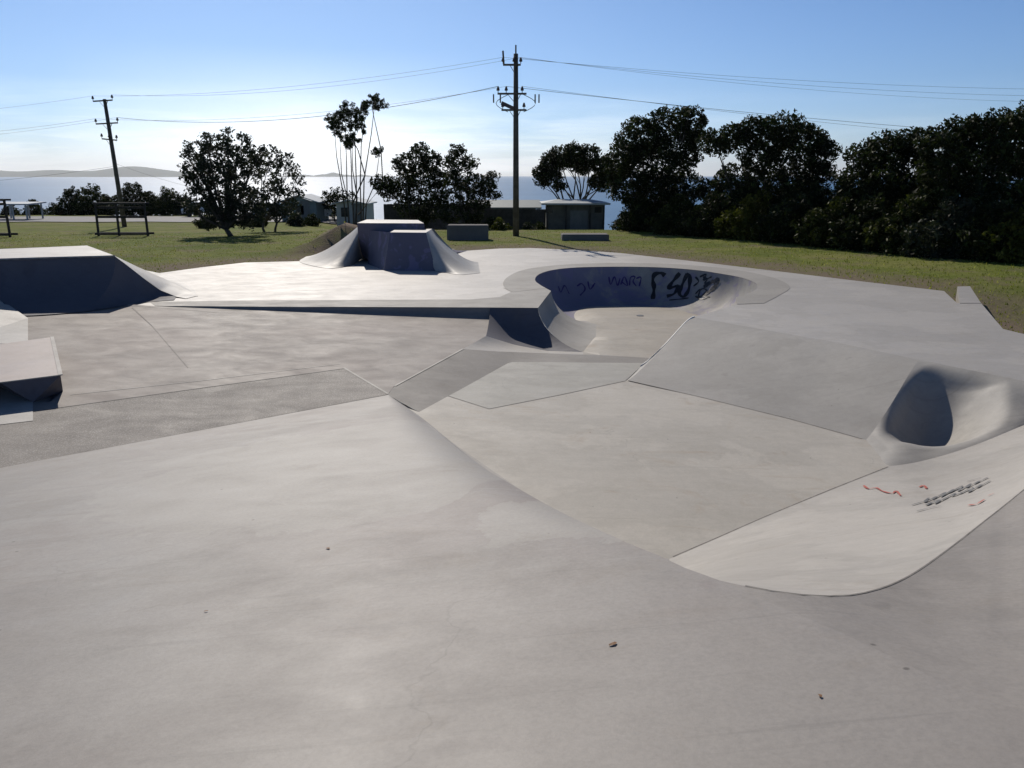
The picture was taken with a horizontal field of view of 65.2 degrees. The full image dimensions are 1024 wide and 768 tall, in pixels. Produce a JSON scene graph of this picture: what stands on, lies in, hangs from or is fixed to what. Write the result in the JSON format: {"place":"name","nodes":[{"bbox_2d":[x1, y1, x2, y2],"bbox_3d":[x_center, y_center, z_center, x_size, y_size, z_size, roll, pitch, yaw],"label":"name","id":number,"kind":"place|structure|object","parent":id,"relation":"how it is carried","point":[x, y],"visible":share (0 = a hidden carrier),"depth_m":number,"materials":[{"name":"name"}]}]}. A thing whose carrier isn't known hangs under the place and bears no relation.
{"place":"outdoors","nodes":[
{"label":"outdoors","id":0,"kind":"place"},
{"bbox_2d":[0,166,239,176],"bbox_3d":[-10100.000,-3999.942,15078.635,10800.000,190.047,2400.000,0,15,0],"label":"hills","id":1,"kind":"structure","parent":0,"point":[132,171],"depth_m":14319.74,"materials":[{"name":"grey"}]},
{"bbox_2d":[0,216,336,223],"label":"road","id":2,"kind":"structure","parent":0,"point":[93,219],"depth_m":76.98,"materials":[{"name":"grey asphalt"}]},
{"bbox_2d":[181,202,212,216],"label":"parked car","id":3,"kind":"object","parent":2,"relation":"on","point":[189,215],"visible":0.12,"depth_m":83.28,"materials":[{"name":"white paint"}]},
{"bbox_2d":[324,203,336,215],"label":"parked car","id":4,"kind":"object","parent":2,"relation":"on","point":[329,211],"visible":0.05,"depth_m":77.51,"materials":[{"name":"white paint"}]},
{"bbox_2d":[0,369,387,467],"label":"rough slab","id":5,"kind":"structure","parent":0,"point":[54,433],"depth_m":12.00,"materials":[{"name":"grey concrete"}]},
{"bbox_2d":[0,388,32,423],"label":"floor wedge","id":6,"kind":"object","parent":5,"relation":"on","point":[14,408],"visible":1,"depth_m":11.94,"materials":[{"name":"concrete"}]},
{"bbox_2d":[2,304,484,410],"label":"floor","id":7,"kind":"structure","parent":0,"point":[121,352],"depth_m":15.86,"materials":[{"name":"concrete"}]},
{"bbox_2d":[0,301,27,343],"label":"side bank","id":8,"kind":"structure","parent":7,"relation":"on","point":[13,325],"depth_m":17.14,"materials":[{"name":"concrete"}]},
{"bbox_2d":[0,336,62,401],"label":"grind ledge","id":9,"kind":"object","parent":7,"relation":"on","point":[31,370],"visible":0.97,"depth_m":12.79,"materials":[{"name":"concrete"}]},
{"bbox_2d":[282,172,390,176],"bbox_3d":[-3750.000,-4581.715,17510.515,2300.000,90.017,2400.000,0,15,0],"label":"hills","id":10,"kind":"structure","parent":0,"point":[332,174],"depth_m":16705.59,"materials":[{"name":"grey"}]},
{"bbox_2d":[0,176,1016,229],"bbox_3d":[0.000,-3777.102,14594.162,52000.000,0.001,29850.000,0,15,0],"label":"sea","id":11,"kind":"structure","parent":0,"point":[47,190],"depth_m":1514.30,"materials":[{"name":"liquid"}]},
{"bbox_2d":[0,395,1023,767],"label":"foreground bank","id":12,"kind":"structure","parent":0,"point":[202,599],"depth_m":3.70,"materials":[{"name":"concrete"}]},
{"bbox_2d":[399,402,1023,596],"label":"curved ramp","id":13,"kind":"structure","parent":12,"relation":"on","point":[886,527],"depth_m":7.42,"materials":[{"name":"concrete"}]},
{"bbox_2d":[722,491,1023,711],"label":"deck","id":14,"kind":"structure","parent":13,"relation":"on","point":[953,616],"depth_m":3.60,"materials":[{"name":"concrete"}]},
{"bbox_2d":[0,215,1023,333],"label":"ground","id":15,"kind":"structure","parent":0,"point":[325,239],"depth_m":34.22,"materials":[{"name":"green plant"}]},
{"bbox_2d":[0,199,17,236],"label":"timber frame","id":16,"kind":"object","parent":15,"relation":"on","point":[9,233],"visible":1,"depth_m":44.16,"materials":[{"name":"brown wood"}]},
{"bbox_2d":[0,205,19,214],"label":"scrub bush","id":17,"kind":"object","parent":15,"relation":"on","point":[15,209],"visible":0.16,"depth_m":97.72,"materials":[{"name":"green plant"}]},
{"bbox_2d":[0,202,45,219],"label":"picnic shelter","id":18,"kind":"object","parent":15,"relation":"on","point":[19,203],"visible":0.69,"depth_m":77.91,"materials":[{"name":"metal"}]},
{"bbox_2d":[16,199,46,214],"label":"scrub bush","id":19,"kind":"object","parent":15,"relation":"on","point":[35,209],"visible":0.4,"depth_m":95.47,"materials":[{"name":"green plant"}]},
{"bbox_2d":[43,204,61,214],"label":"scrub bush","id":20,"kind":"object","parent":15,"relation":"on","point":[47,212],"visible":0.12,"depth_m":94.59,"materials":[{"name":"green plant"}]},
{"bbox_2d":[46,185,86,215],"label":"scrub bush","id":21,"kind":"object","parent":15,"relation":"on","point":[64,202],"visible":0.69,"depth_m":91.97,"materials":[{"name":"green plant"}]},
{"bbox_2d":[67,183,113,215],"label":"scrub bush","id":22,"kind":"object","parent":15,"relation":"on","point":[93,194],"visible":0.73,"depth_m":91.77,"materials":[{"name":"green plant"}]},
{"bbox_2d":[0,246,197,315],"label":"quarter pipe","id":23,"kind":"object","parent":15,"relation":"on","point":[50,280],"visible":0.98,"depth_m":19.66,"materials":[{"name":"concrete"}]},
{"bbox_2d":[90,194,118,215],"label":"scrub bush","id":24,"kind":"object","parent":15,"relation":"on","point":[106,211],"visible":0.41,"depth_m":92.30,"materials":[{"name":"green plant"}]},
{"bbox_2d":[91,95,126,226],"bbox_3d":[-28.869,-15.923,57.815,1.732,9.389,0.416,0,15,0],"label":"power pole","id":25,"kind":"object","parent":15,"relation":"on","point":[116,174],"visible":0.99,"depth_m":57.52,"materials":[{"name":"brown wood"}]},
{"bbox_2d":[93,202,153,235],"bbox_3d":[-22.027,-9.305,45.307,3.050,1.903,0.720,0,15,0],"label":"timber frame","id":26,"kind":"object","parent":15,"relation":"on","point":[117,217],"visible":0.89,"depth_m":45.13,"materials":[{"name":"brown wood"}]},
{"bbox_2d":[107,182,152,215],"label":"scrub bush","id":27,"kind":"object","parent":15,"relation":"on","point":[128,196],"visible":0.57,"depth_m":89.09,"materials":[{"name":"green plant"}]},
{"bbox_2d":[134,191,160,215],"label":"scrub bush","id":28,"kind":"object","parent":15,"relation":"on","point":[146,195],"visible":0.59,"depth_m":89.19,"materials":[{"name":"green plant"}]},
{"bbox_2d":[147,186,185,215],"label":"scrub bush","id":29,"kind":"object","parent":15,"relation":"on","point":[165,199],"visible":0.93,"depth_m":89.06,"materials":[{"name":"green plant"}]},
{"bbox_2d":[169,192,189,214],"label":"scrub bush","id":30,"kind":"object","parent":15,"relation":"on","point":[178,210],"visible":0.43,"depth_m":89.26,"materials":[{"name":"green plant"}]},
{"bbox_2d":[192,214,212,228],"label":"scrub bush","id":31,"kind":"object","parent":15,"relation":"on","point":[196,222],"visible":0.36,"depth_m":56.68,"materials":[{"name":"green plant"}]},
{"bbox_2d":[177,126,268,235],"bbox_3d":[-15.977,-11.172,44.601,4.908,6.124,3.411,5,15,18],"label":"leafy tree","id":32,"kind":"object","parent":15,"relation":"on","point":[224,215],"visible":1,"depth_m":44.28,"materials":[{"name":"green plant"}]},
{"bbox_2d":[251,219,268,226],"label":"scrub bush","id":33,"kind":"object","parent":15,"relation":"on","point":[258,224],"visible":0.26,"depth_m":58.68,"materials":[{"name":"green plant"}]},
{"bbox_2d":[242,144,306,231],"bbox_3d":[-15.007,-12.338,50.687,4.090,5.541,3.146,5,15,18],"label":"leafy tree","id":34,"kind":"object","parent":15,"relation":"on","point":[274,211],"visible":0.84,"depth_m":50.44,"materials":[{"name":"green plant"}]},
{"bbox_2d":[285,211,307,225],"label":"scrub bush","id":35,"kind":"object","parent":15,"relation":"on","point":[298,220],"visible":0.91,"depth_m":62.50,"materials":[{"name":"green plant"}]},
{"bbox_2d":[279,194,328,220],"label":"beach house","id":36,"kind":"structure","parent":15,"relation":"on","point":[313,206],"depth_m":74.34,"materials":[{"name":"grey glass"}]},
{"bbox_2d":[296,206,303,214],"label":"window","id":37,"kind":"structure","parent":36,"relation":"in","point":[299,209],"depth_m":74.28,"materials":[{"name":"black glass"}]},
{"bbox_2d":[300,201,309,217],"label":"door","id":38,"kind":"structure","parent":36,"relation":"in","point":[306,207],"depth_m":74.22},
{"bbox_2d":[303,213,320,226],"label":"scrub bush","id":39,"kind":"object","parent":15,"relation":"on","point":[312,220],"visible":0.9,"depth_m":64.49,"materials":[{"name":"green plant"}]},
{"bbox_2d":[319,186,358,220],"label":"round bush","id":40,"kind":"object","parent":15,"relation":"on","point":[331,196],"visible":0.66,"depth_m":75.83,"materials":[{"name":"green plant"}]},
{"bbox_2d":[331,198,376,225],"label":"beach house","id":41,"kind":"structure","parent":15,"relation":"on","point":[341,215],"depth_m":70.52,"materials":[{"name":"grey glass"}]},
{"bbox_2d":[341,207,347,216],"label":"window","id":42,"kind":"structure","parent":41,"relation":"in","point":[342,208],"depth_m":70.40,"materials":[{"name":"black glass"}]},
{"bbox_2d":[354,204,360,222],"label":"door","id":43,"kind":"structure","parent":41,"relation":"in","point":[358,205],"depth_m":70.42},
{"bbox_2d":[324,93,389,224],"bbox_3d":[-11.368,-16.407,59.725,5.061,10.248,2.098,1,15,4],"label":"spindly tree","id":44,"kind":"object","parent":15,"relation":"on","point":[359,119],"visible":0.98,"depth_m":59.14,"materials":[{"name":"green plant"}]},
{"bbox_2d":[369,141,449,225],"bbox_3d":[-7.047,-13.867,56.561,5.608,6.355,3.736,4,15,15],"label":"leafy tree","id":45,"kind":"object","parent":15,"relation":"on","point":[388,186],"visible":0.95,"depth_m":56.08,"materials":[{"name":"green plant"}]},
{"bbox_2d":[383,204,490,229],"bbox_3d":[-5.674,-12.380,60.916,8.119,2.632,0.160,0,15,0],"label":"paling fence","id":46,"kind":"object","parent":15,"relation":"on","point":[390,213],"visible":0.11,"depth_m":60.76,"materials":[{"name":"wood"}]},
{"bbox_2d":[447,224,488,239],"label":"concrete block","id":47,"kind":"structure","parent":15,"relation":"on","point":[468,231],"depth_m":40.39,"materials":[{"name":"grey concrete"}]},
{"bbox_2d":[434,143,502,224],"bbox_3d":[-3.077,-13.293,54.268,4.895,5.933,2.759,4,15,14],"label":"leafy tree","id":48,"kind":"object","parent":15,"relation":"on","point":[484,186],"visible":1,"depth_m":54.05,"materials":[{"name":"green plant"}]},
{"bbox_2d":[483,216,495,229],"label":"scrub bush","id":49,"kind":"object","parent":15,"relation":"on","point":[489,222],"visible":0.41,"depth_m":52.82,"materials":[{"name":"green plant"}]},
{"bbox_2d":[490,217,511,229],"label":"scrub bush","id":50,"kind":"object","parent":15,"relation":"on","point":[498,224],"visible":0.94,"depth_m":48.97,"materials":[{"name":"green plant"}]},
{"bbox_2d":[468,200,541,219],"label":"long shed","id":51,"kind":"structure","parent":15,"relation":"on","point":[523,204],"depth_m":69.69,"materials":[{"name":"grey metal"}]},
{"bbox_2d":[493,45,539,235],"bbox_3d":[0.222,-12.581,42.150,2.420,9.840,0.420,0,15,0],"label":"power pole","id":52,"kind":"object","parent":15,"relation":"on","point":[514,107],"visible":0.98,"depth_m":41.76,"materials":[{"name":"brown wood"}]},
{"bbox_2d":[111,87,499,120],"bbox_3d":[-14.969,-16.913,49.164,33.420,0.982,0.012,8,17,28],"label":"power line","id":53,"kind":"object","parent":52,"relation":"attached to","point":[295,114],"visible":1,"depth_m":48.64,"materials":[{"name":"metal"}]},
{"bbox_2d":[117,86,496,121],"bbox_3d":[-14.404,-16.829,49.186,31.707,1.168,0.026,8,17,29],"label":"power line","id":54,"kind":"object","parent":52,"relation":"attached to","point":[342,113],"visible":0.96,"depth_m":46.38,"materials":[{"name":"metal"}]},
{"bbox_2d":[146,57,501,95],"bbox_3d":[-15.055,-18.375,48.783,33.285,0.761,0.012,8,17,28],"label":"power line","id":55,"kind":"object","parent":52,"relation":"attached to","point":[328,82],"visible":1,"depth_m":46.23,"materials":[{"name":"metal"}]},
{"bbox_2d":[131,57,519,95],"bbox_3d":[-13.915,-18.327,48.796,32.882,0.860,0.012,8,17,28],"label":"power line","id":56,"kind":"object","parent":52,"relation":"attached to","point":[329,86],"visible":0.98,"depth_m":47.03,"materials":[{"name":"metal"}]},
{"bbox_2d":[523,86,904,130],"bbox_3d":[26.263,-15.971,49.492,53.952,2.974,0.014,-5,15,-17],"label":"power line","id":57,"kind":"object","parent":52,"relation":"attached to","point":[699,108],"visible":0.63,"depth_m":44.34,"materials":[{"name":"metal"}]},
{"bbox_2d":[507,86,930,128],"bbox_3d":[25.850,-16.262,49.416,54.740,2.381,0.021,-4,15,-17],"label":"power line","id":58,"kind":"object","parent":52,"relation":"attached to","point":[707,108],"visible":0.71,"depth_m":44.69,"materials":[{"name":"metal"}]},
{"bbox_2d":[504,57,1007,88],"bbox_3d":[29.469,-19.026,49.730,62.557,1.261,0.013,-4,15,-16],"label":"power line","id":59,"kind":"object","parent":52,"relation":"attached to","point":[766,78],"visible":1,"depth_m":45.46,"materials":[{"name":"metal"}]},
{"bbox_2d":[515,57,1020,95],"bbox_3d":[30.051,-18.674,49.821,62.591,1.287,0.013,-4,15,-16],"label":"power line","id":60,"kind":"object","parent":52,"relation":"attached to","point":[768,82],"visible":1,"depth_m":45.35,"materials":[{"name":"metal"}]},
{"bbox_2d":[522,57,1023,101],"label":"power line","id":61,"kind":"object","parent":52,"relation":"attached to","point":[761,85],"visible":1,"depth_m":44.97,"materials":[{"name":"metal"}]},
{"bbox_2d":[489,209,545,229],"bbox_3d":[0.410,-12.037,59.972,4.200,2.160,0.160,0,15,0],"label":"paling fence","id":62,"kind":"object","parent":15,"relation":"on","point":[534,216],"visible":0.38,"depth_m":59.75,"materials":[{"name":"wood"}]},
{"bbox_2d":[521,221,535,229],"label":"scrub bush","id":63,"kind":"object","parent":15,"relation":"on","point":[527,225],"visible":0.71,"depth_m":50.98,"materials":[{"name":"green plant"}]},
{"bbox_2d":[535,221,545,229],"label":"scrub bush","id":64,"kind":"object","parent":15,"relation":"on","point":[540,226],"visible":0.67,"depth_m":52.93,"materials":[{"name":"green plant"}]},
{"bbox_2d":[531,141,612,198],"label":"umbrella tree","id":65,"kind":"object","parent":15,"relation":"on","point":[555,162],"visible":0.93,"depth_m":63.51,"materials":[{"name":"green plant"}]},
{"bbox_2d":[540,199,610,229],"bbox_3d":[4.650,-12.655,60.411,5.014,2.539,4.300,0,15,0],"label":"toilet hut","id":66,"kind":"object","parent":15,"relation":"on","point":[576,214],"visible":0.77,"depth_m":58.77,"materials":[{"name":"grey concrete"}]},
{"bbox_2d":[570,211,587,229],"bbox_3d":[4.927,-11.991,58.858,1.300,1.500,0.050,0,15,0],"label":"door","id":67,"kind":"structure","parent":66,"relation":"in","point":[578,219],"depth_m":58.83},
{"bbox_2d":[595,207,601,212],"bbox_3d":[6.311,-12.765,58.656,0.500,0.400,0.050,0,15,0],"label":"window","id":68,"kind":"structure","parent":66,"relation":"in","point":[597,209],"depth_m":58.63,"materials":[{"name":"black glass"}]},
{"bbox_2d":[132,248,1023,380],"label":"concrete deck","id":69,"kind":"structure","parent":15,"relation":"on","point":[937,326],"depth_m":21.03,"materials":[{"name":"grey concrete"}]},
{"bbox_2d":[151,288,550,307],"bbox_3d":[-4.046,-2.317,21.178,10.258,0.001,3.762,0,15,0],"label":"concrete band","id":70,"kind":"object","parent":69,"relation":"on","point":[534,298],"visible":1,"depth_m":20.17,"materials":[{"name":"grey concrete"}]},
{"bbox_2d":[160,306,581,351],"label":"drop wall","id":71,"kind":"structure","parent":69,"relation":"on","point":[524,327],"depth_m":19.22,"materials":[{"name":"concrete"}]},
{"bbox_2d":[300,219,479,274],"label":"pyramid ramp","id":72,"kind":"structure","parent":69,"relation":"on","point":[400,245],"depth_m":27.79,"materials":[{"name":"concrete"}]},
{"bbox_2d":[535,267,757,357],"bbox_3d":[3.943,-2.051,22.513,6.628,1.180,11.806,0,15,0],"label":"skate bowl","id":73,"kind":"object","parent":69,"relation":"on","point":[645,312],"visible":0.76,"depth_m":26.13,"materials":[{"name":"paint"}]},
{"bbox_2d":[503,263,789,302],"bbox_3d":[4.175,-3.333,25.062,8.560,0.001,8.622,5,15,17],"label":"bowl surround","id":74,"kind":"object","parent":69,"relation":"on","point":[768,289],"visible":1,"depth_m":25.09,"materials":[{"name":"concrete"}]},
{"bbox_2d":[736,297,760,303],"bbox_3d":[5.765,-2.117,20.396,0.726,0.001,1.105,-6,16,-22],"label":"bowl surround","id":75,"kind":"object","parent":69,"relation":"on","point":[741,301],"visible":1,"depth_m":20.31,"materials":[{"name":"concrete"}]},
{"bbox_2d":[626,316,1023,465],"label":"concrete bank","id":76,"kind":"structure","parent":69,"relation":"in","point":[892,410],"depth_m":13.53,"materials":[{"name":"grey concrete"}]},
{"bbox_2d":[956,286,980,302],"bbox_3d":[12.062,-2.034,21.218,0.470,0.800,2.764,7,16,26],"label":"edge wedge","id":77,"kind":"object","parent":69,"relation":"on","point":[965,294],"visible":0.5,"depth_m":21.03,"materials":[{"name":"concrete"}]},
{"bbox_2d":[561,233,608,240],"bbox_3d":[3.628,-7.336,39.992,2.320,0.347,1.100,0,15,0],"label":"bench","id":78,"kind":"object","parent":15,"relation":"on","point":[585,236],"visible":0.84,"depth_m":39.47,"materials":[{"name":"concrete"}]},
{"bbox_2d":[608,215,629,229],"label":"scrub bush","id":79,"kind":"object","parent":15,"relation":"on","point":[614,227],"visible":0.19,"depth_m":49.87,"materials":[{"name":"green plant"}]},
{"bbox_2d":[612,198,661,231],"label":"scrub bush","id":80,"kind":"object","parent":15,"relation":"on","point":[635,223],"visible":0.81,"depth_m":47.55,"materials":[{"name":"green plant"}]},
{"bbox_2d":[602,104,708,219],"bbox_3d":[8.723,-12.661,48.668,6.839,8.329,4.661,0,15,0],"label":"coastal tree","id":81,"kind":"object","parent":15,"relation":"on","point":[666,181],"visible":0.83,"depth_m":47.56,"materials":[{"name":"green plant"}]},
{"bbox_2d":[675,177,715,214],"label":"scrub bush","id":82,"kind":"object","parent":15,"relation":"on","point":[701,189],"visible":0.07,"depth_m":47.43,"materials":[{"name":"plant"}]},
{"bbox_2d":[678,191,738,237],"bbox_3d":[10.646,-8.737,42.206,3.798,2.875,2.874,0,15,0],"label":"scrub bush","id":83,"kind":"object","parent":15,"relation":"on","point":[703,224],"visible":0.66,"depth_m":41.79,"materials":[{"name":"green plant"}]},
{"bbox_2d":[712,189,788,240],"bbox_3d":[12.074,-8.343,40.238,3.743,2.870,2.866,6,16,22],"label":"scrub bush","id":84,"kind":"object","parent":15,"relation":"on","point":[746,216],"visible":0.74,"depth_m":39.85,"materials":[{"name":"green plant"}]},
{"bbox_2d":[694,108,842,223],"bbox_3d":[13.988,-10.914,42.869,8.125,7.178,4.880,5,16,20],"label":"coastal tree","id":85,"kind":"object","parent":15,"relation":"on","point":[823,146],"visible":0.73,"depth_m":41.78,"materials":[{"name":"green plant"}]},
{"bbox_2d":[750,191,826,243],"bbox_3d":[13.402,-7.769,38.308,3.895,2.908,2.944,0,15,0],"label":"scrub bush","id":86,"kind":"object","parent":15,"relation":"on","point":[784,232],"visible":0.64,"depth_m":37.91,"materials":[{"name":"green plant"}]},
{"bbox_2d":[789,196,855,247],"bbox_3d":[14.476,-7.241,36.323,3.572,2.609,2.960,0,15,0],"label":"scrub bush","id":87,"kind":"object","parent":15,"relation":"on","point":[818,231],"visible":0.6,"depth_m":36.01,"materials":[{"name":"green plant"}]},
{"bbox_2d":[813,179,860,219],"bbox_3d":[17.246,-8.870,40.985,4.666,3.525,3.670,-7,16,-24],"label":"scrub bush","id":88,"kind":"object","parent":15,"relation":"on","point":[824,203],"visible":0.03,"depth_m":40.81,"materials":[{"name":"plant"}]},
{"bbox_2d":[826,193,909,251],"bbox_3d":[15.474,-6.892,34.816,3.650,2.912,2.772,0,15,0],"label":"scrub bush","id":89,"kind":"object","parent":15,"relation":"on","point":[851,226],"visible":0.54,"depth_m":34.58,"materials":[{"name":"green plant"}]},
{"bbox_2d":[824,126,936,227],"bbox_3d":[18.125,-8.833,36.820,6.832,5.900,4.105,-4,15,-15],"label":"coastal tree","id":90,"kind":"object","parent":15,"relation":"on","point":[897,180],"visible":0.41,"depth_m":36.23,"materials":[{"name":"green plant"}]},
{"bbox_2d":[860,192,935,254],"bbox_3d":[16.544,-6.604,33.419,3.877,2.830,2.896,0,15,0],"label":"scrub bush","id":91,"kind":"object","parent":15,"relation":"on","point":[893,240],"visible":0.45,"depth_m":33.17,"materials":[{"name":"green plant"}]},
{"bbox_2d":[897,195,988,259],"bbox_3d":[17.216,-6.003,31.527,3.629,2.831,2.620,5,15,19],"label":"scrub bush","id":92,"kind":"object","parent":15,"relation":"on","point":[928,238],"visible":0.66,"depth_m":31.13,"materials":[{"name":"green plant"}]},
{"bbox_2d":[906,106,1023,231],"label":"coastal tree","id":93,"kind":"object","parent":15,"relation":"on","point":[957,171],"visible":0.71,"depth_m":32.46,"materials":[{"name":"green plant"}]},
{"bbox_2d":[936,197,1022,261],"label":"scrub bush","id":94,"kind":"object","parent":15,"relation":"on","point":[973,230],"visible":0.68,"depth_m":30.18,"materials":[{"name":"green plant"}]},
{"bbox_2d":[959,179,1014,203],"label":"scrub bush","id":95,"kind":"object","parent":15,"relation":"on","point":[1004,182],"visible":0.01,"depth_m":35.36,"materials":[{"name":"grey plant"}]},
{"bbox_2d":[979,202,1023,263],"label":"scrub bush","id":96,"kind":"object","parent":15,"relation":"on","point":[1008,255],"visible":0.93,"depth_m":29.43,"materials":[{"name":"green plant"}]},
{"bbox_2d":[1005,99,1023,200],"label":"coastal tree","id":97,"kind":"object","parent":15,"relation":"on","point":[1021,109],"visible":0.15,"depth_m":33.71,"materials":[{"name":"green plant"}]},
{"bbox_2d":[388,349,648,411],"bbox_3d":[-0.079,-0.356,15.621,6.202,0.267,2.631,-13,19,-41],"label":"strip","id":98,"kind":"object","parent":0,"point":[441,380],"visible":0.99,"depth_m":15.17,"materials":[{"name":"concrete"}]},
{"bbox_2d":[464,336,582,354],"bbox_3d":[0.298,-0.751,17.438,2.616,0.460,1.838,0,15,0],"label":"floor apron","id":99,"kind":"object","parent":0,"point":[486,343],"visible":1,"depth_m":17.39,"materials":[{"name":"concrete"}]},
{"bbox_2d":[449,362,642,408],"bbox_3d":[0.615,0.004,14.548,2.474,0.103,5.159,6,16,21],"label":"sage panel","id":100,"kind":"object","parent":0,"point":[511,383],"visible":0.9,"depth_m":14.80,"materials":[{"name":"concrete"}]},
{"bbox_2d":[398,380,888,558],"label":"sunken floor","id":101,"kind":"structure","parent":0,"point":[666,474],"depth_m":10.96,"materials":[{"name":"grey concrete"}]}
]}

